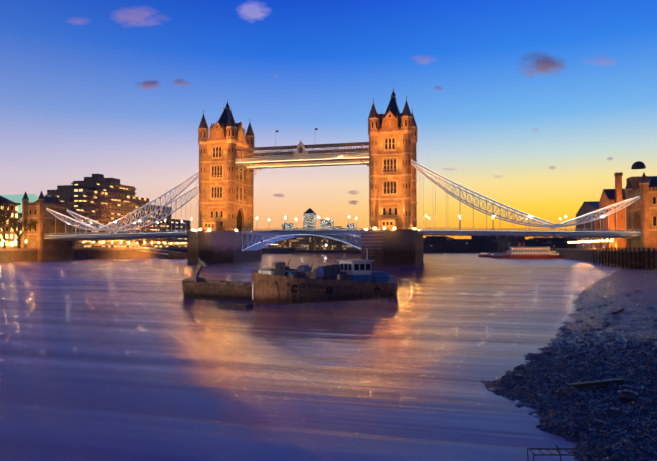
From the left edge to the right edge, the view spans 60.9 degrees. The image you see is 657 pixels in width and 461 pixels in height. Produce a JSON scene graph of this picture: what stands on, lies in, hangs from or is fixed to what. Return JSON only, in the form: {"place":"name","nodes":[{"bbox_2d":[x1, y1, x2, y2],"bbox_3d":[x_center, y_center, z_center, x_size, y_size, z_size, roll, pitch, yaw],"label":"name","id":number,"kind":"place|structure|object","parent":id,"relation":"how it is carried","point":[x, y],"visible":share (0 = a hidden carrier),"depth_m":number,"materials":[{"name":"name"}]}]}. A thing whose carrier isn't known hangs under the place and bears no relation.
{"place":"outdoors","nodes":[
{"label":"outdoors","id":0,"kind":"place"},
{"bbox_2d":[17,204,197,233],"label":"dark building","id":1,"kind":"structure","parent":0,"point":[19,215],"depth_m":306.73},
{"bbox_2d":[47,180,189,247],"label":"hotel","id":2,"kind":"structure","parent":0,"point":[108,193],"depth_m":373.17,"materials":[{"name":"concrete"}]},
{"bbox_2d":[120,11,147,19],"bbox_3d":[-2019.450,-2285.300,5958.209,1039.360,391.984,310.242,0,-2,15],"label":"cloud","id":3,"kind":"structure","parent":0,"point":[134,17],"depth_m":5956.93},
{"bbox_2d":[138,81,157,88],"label":"cloud","id":4,"kind":"structure","parent":0,"point":[147,84],"depth_m":5960.52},
{"bbox_2d":[174,79,187,85],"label":"cloud","id":5,"kind":"structure","parent":0,"point":[180,82],"depth_m":5967.50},
{"bbox_2d":[198,95,416,230],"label":"tower","id":6,"kind":"structure","parent":0,"point":[376,207],"depth_m":259.23,"materials":[{"name":"brown stone"}]},
{"bbox_2d":[237,209,241,231],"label":"archway","id":7,"kind":"object","parent":6,"relation":"in","point":[239,221],"depth_m":276.95,"materials":[{"name":"brown stone"}]},
{"bbox_2d":[235,128,368,178],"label":"walkway","id":8,"kind":"structure","parent":6,"relation":"attached to","point":[260,154],"depth_m":258.67,"materials":[{"name":"beige metal"}]},
{"bbox_2d":[236,157,368,166],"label":"walkway strip","id":9,"kind":"object","parent":8,"relation":"attached to","point":[307,159],"visible":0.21,"depth_m":261.37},
{"bbox_2d":[198,96,417,230],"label":"tower trim","id":10,"kind":"structure","parent":6,"relation":"attached to","point":[211,177],"depth_m":259.99,"materials":[{"name":"brown stone"}]},
{"bbox_2d":[199,91,416,221],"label":"tower roofs","id":11,"kind":"structure","parent":6,"relation":"on","point":[226,119],"depth_m":255.00,"materials":[{"name":"black stone"}]},
{"bbox_2d":[203,87,412,121],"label":"finials","id":12,"kind":"object","parent":11,"relation":"on","point":[249,121],"visible":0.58,"depth_m":262.24,"materials":[{"name":"black metal"}]},
{"bbox_2d":[0,252,622,460],"bbox_3d":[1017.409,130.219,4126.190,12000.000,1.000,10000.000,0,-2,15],"label":"water","id":13,"kind":"structure","parent":0,"point":[128,359],"depth_m":35.10,"materials":[{"name":"blue liquid"}]},
{"bbox_2d":[159,253,187,258],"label":"dark pontoon","id":14,"kind":"object","parent":13,"relation":"on","point":[177,255],"visible":0.36,"depth_m":347.65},
{"bbox_2d":[181,279,252,300],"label":"barge","id":15,"kind":"object","parent":13,"relation":"on","point":[205,290],"visible":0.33,"depth_m":76.63},
{"bbox_2d":[187,229,422,264],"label":"piers","id":16,"kind":"structure","parent":13,"relation":"in","point":[391,246],"depth_m":245.43,"materials":[{"name":"stone"}]},
{"bbox_2d":[251,273,399,303],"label":"barge hull","id":17,"kind":"object","parent":13,"relation":"on","point":[271,289],"visible":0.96,"depth_m":72.16,"materials":[{"name":"brown metal"}]},
{"bbox_2d":[179,240,379,308],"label":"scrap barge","id":18,"kind":"object","parent":17,"relation":"on","point":[332,272],"visible":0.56,"depth_m":74.77},
{"bbox_2d":[252,260,373,298],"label":"boat cabin","id":19,"kind":"object","parent":17,"relation":"on","point":[320,269],"depth_m":77.97,"materials":[{"name":"white metal"}]},
{"bbox_2d":[291,285,379,293],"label":"tires","id":20,"kind":"object","parent":17,"relation":"on","point":[327,288],"visible":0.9,"depth_m":73.07,"materials":[{"name":"black rubber"}]},
{"bbox_2d":[287,265,394,282],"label":"boat cabin","id":21,"kind":"object","parent":17,"relation":"on","point":[385,277],"visible":0.33,"depth_m":79.10,"materials":[{"name":"metal"}]},
{"bbox_2d":[17,184,656,260],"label":"abutment","id":22,"kind":"object","parent":13,"relation":"on","point":[60,250],"depth_m":287.75,"materials":[{"name":"brown stone"}]},
{"bbox_2d":[19,160,639,233],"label":"chains","id":23,"kind":"object","parent":22,"relation":"on","point":[106,229],"visible":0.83,"depth_m":253.26,"materials":[{"name":"white paint"}]},
{"bbox_2d":[19,161,637,227],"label":"chain strips","id":24,"kind":"object","parent":23,"relation":"on","point":[425,170],"visible":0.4,"depth_m":241.95,"materials":[{"name":"white metal"}]},
{"bbox_2d":[21,183,656,236],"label":"abutment trim","id":25,"kind":"structure","parent":22,"relation":"attached to","point":[74,203],"depth_m":287.40,"materials":[{"name":"brown stone"}]},
{"bbox_2d":[22,173,656,205],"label":"roof","id":26,"kind":"structure","parent":22,"relation":"on","point":[644,179],"depth_m":287.09,"materials":[{"name":"metal"}]},
{"bbox_2d":[478,242,563,258],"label":"boat hull","id":27,"kind":"object","parent":13,"relation":"on","point":[531,256],"visible":0.69,"depth_m":353.29,"materials":[{"name":"red metal"}]},
{"bbox_2d":[481,247,558,255],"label":"pleasure boat decks","id":28,"kind":"object","parent":27,"relation":"on","point":[528,250],"visible":0.62,"depth_m":354.08,"materials":[{"name":"metal"}]},
{"bbox_2d":[481,248,557,254],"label":"boat windows","id":29,"kind":"structure","parent":28,"relation":"attached to","point":[527,252],"depth_m":353.77,"materials":[{"name":"glass"}]},
{"bbox_2d":[505,244,656,268],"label":"wooden pilings","id":30,"kind":"object","parent":13,"relation":"on","point":[635,256],"visible":0.81,"depth_m":193.07,"materials":[{"name":"brown wood"}]},
{"bbox_2d":[272,208,363,237],"bbox_3d":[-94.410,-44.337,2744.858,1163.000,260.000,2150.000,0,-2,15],"label":"distant buildings","id":31,"kind":"structure","parent":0,"point":[309,218],"depth_m":3607.97,"materials":[{"name":"grey glass"}]},
{"bbox_2d":[0,248,656,267],"bbox_3d":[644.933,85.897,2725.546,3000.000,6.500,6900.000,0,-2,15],"label":"embankment","id":32,"kind":"structure","parent":0,"point":[25,256],"depth_m":340.71,"materials":[{"name":"stone"}]},
{"bbox_2d":[0,204,17,247],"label":"warm building","id":33,"kind":"structure","parent":32,"relation":"on","point":[11,236],"depth_m":283.96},
{"bbox_2d":[0,194,38,212],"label":"green hall roof","id":34,"kind":"structure","parent":33,"relation":"on","point":[19,197],"depth_m":296.95,"materials":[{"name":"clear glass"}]},
{"bbox_2d":[0,197,39,247],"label":"bare trees","id":35,"kind":"object","parent":32,"relation":"on","point":[14,224],"visible":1,"depth_m":274.46,"materials":[{"name":"brown plant"}]},
{"bbox_2d":[45,174,190,245],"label":"hotel bands","id":36,"kind":"object","parent":32,"relation":"on","point":[99,177],"visible":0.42,"depth_m":371.71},
{"bbox_2d":[2,239,611,245],"bbox_3d":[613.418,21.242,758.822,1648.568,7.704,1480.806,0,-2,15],"label":"orange lamps","id":37,"kind":"object","parent":32,"relation":"on","point":[277,244],"visible":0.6,"depth_m":289.42,"materials":[{"name":"orange glass"}]},
{"bbox_2d":[3,241,611,247],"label":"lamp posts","id":38,"kind":"object","parent":32,"relation":"on","point":[573,245],"visible":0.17,"depth_m":302.48,"materials":[{"name":"grey metal"}]},
{"bbox_2d":[262,234,359,249],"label":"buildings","id":39,"kind":"structure","parent":32,"relation":"on","point":[318,243],"depth_m":724.96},
{"bbox_2d":[0,196,359,238],"bbox_3d":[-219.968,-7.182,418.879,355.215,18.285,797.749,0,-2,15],"label":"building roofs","id":40,"kind":"structure","parent":39,"relation":"on","point":[12,202],"depth_m":718.33,"materials":[{"name":"stone"}]},
{"bbox_2d":[0,248,656,252],"bbox_3d":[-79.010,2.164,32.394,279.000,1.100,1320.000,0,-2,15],"label":"quay parapet","id":41,"kind":"structure","parent":32,"relation":"on","point":[34,249],"depth_m":323.04,"materials":[{"name":"concrete"}]},
{"bbox_2d":[129,245,182,254],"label":"white gangway","id":42,"kind":"object","parent":41,"relation":"on","point":[148,250],"visible":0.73,"depth_m":367.75,"materials":[{"name":"paint"}]},
{"bbox_2d":[273,234,575,249],"bbox_3d":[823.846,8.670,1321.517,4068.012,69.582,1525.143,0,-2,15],"label":"skyline","id":43,"kind":"structure","parent":32,"relation":"on","point":[472,243],"depth_m":798.51},
{"bbox_2d":[576,176,651,250],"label":"building","id":44,"kind":"structure","parent":32,"relation":"on","point":[614,224],"depth_m":267.19,"materials":[{"name":"orange brick"}]},
{"bbox_2d":[586,161,656,208],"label":"brewhouse roofs","id":45,"kind":"structure","parent":44,"relation":"on","point":[610,193],"depth_m":268.49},
{"bbox_2d":[0,0,656,238],"label":"sky","id":46,"kind":"structure","parent":0,"point":[73,105],"materials":[{"name":"blue"}]},
{"bbox_2d":[44,227,640,238],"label":"roadway","id":47,"kind":"structure","parent":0,"point":[327,231],"depth_m":251.41,"materials":[{"name":"paint"}]},
{"bbox_2d":[44,215,640,250],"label":"bridge deck","id":48,"kind":"structure","parent":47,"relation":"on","point":[179,234],"depth_m":254.72,"materials":[{"name":"paint"}]},
{"bbox_2d":[57,230,574,248],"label":"deck strips","id":49,"kind":"object","parent":48,"relation":"attached to","point":[342,241],"visible":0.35,"depth_m":250.79,"materials":[{"name":"white"}]},
{"bbox_2d":[416,57,427,61],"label":"cloud","id":50,"kind":"structure","parent":0,"point":[424,59],"depth_m":6022.63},
{"bbox_2d":[529,54,563,74],"bbox_3d":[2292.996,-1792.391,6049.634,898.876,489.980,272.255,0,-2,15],"label":"cloud","id":51,"kind":"structure","parent":0,"point":[543,64],"depth_m":6050.64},
{"bbox_2d":[480,263,656,460],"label":"shore","id":52,"kind":"structure","parent":0,"point":[605,348],"depth_m":30.41,"materials":[{"name":"grey gravel"}]},
{"bbox_2d":[527,440,609,460],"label":"metal frame","id":53,"kind":"object","parent":52,"relation":"on","point":[557,449],"visible":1,"depth_m":18.77,"materials":[{"name":"metal"}]},
{"bbox_2d":[510,289,642,426],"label":"shore rocks","id":54,"kind":"object","parent":52,"relation":"on","point":[626,391],"visible":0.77,"depth_m":25.95,"materials":[{"name":"grey stone"}]},
{"bbox_2d":[566,308,656,388],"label":"shore timbers","id":55,"kind":"object","parent":52,"relation":"on","point":[601,383],"visible":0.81,"depth_m":28.10,"materials":[{"name":"brown wood"}]}
]}

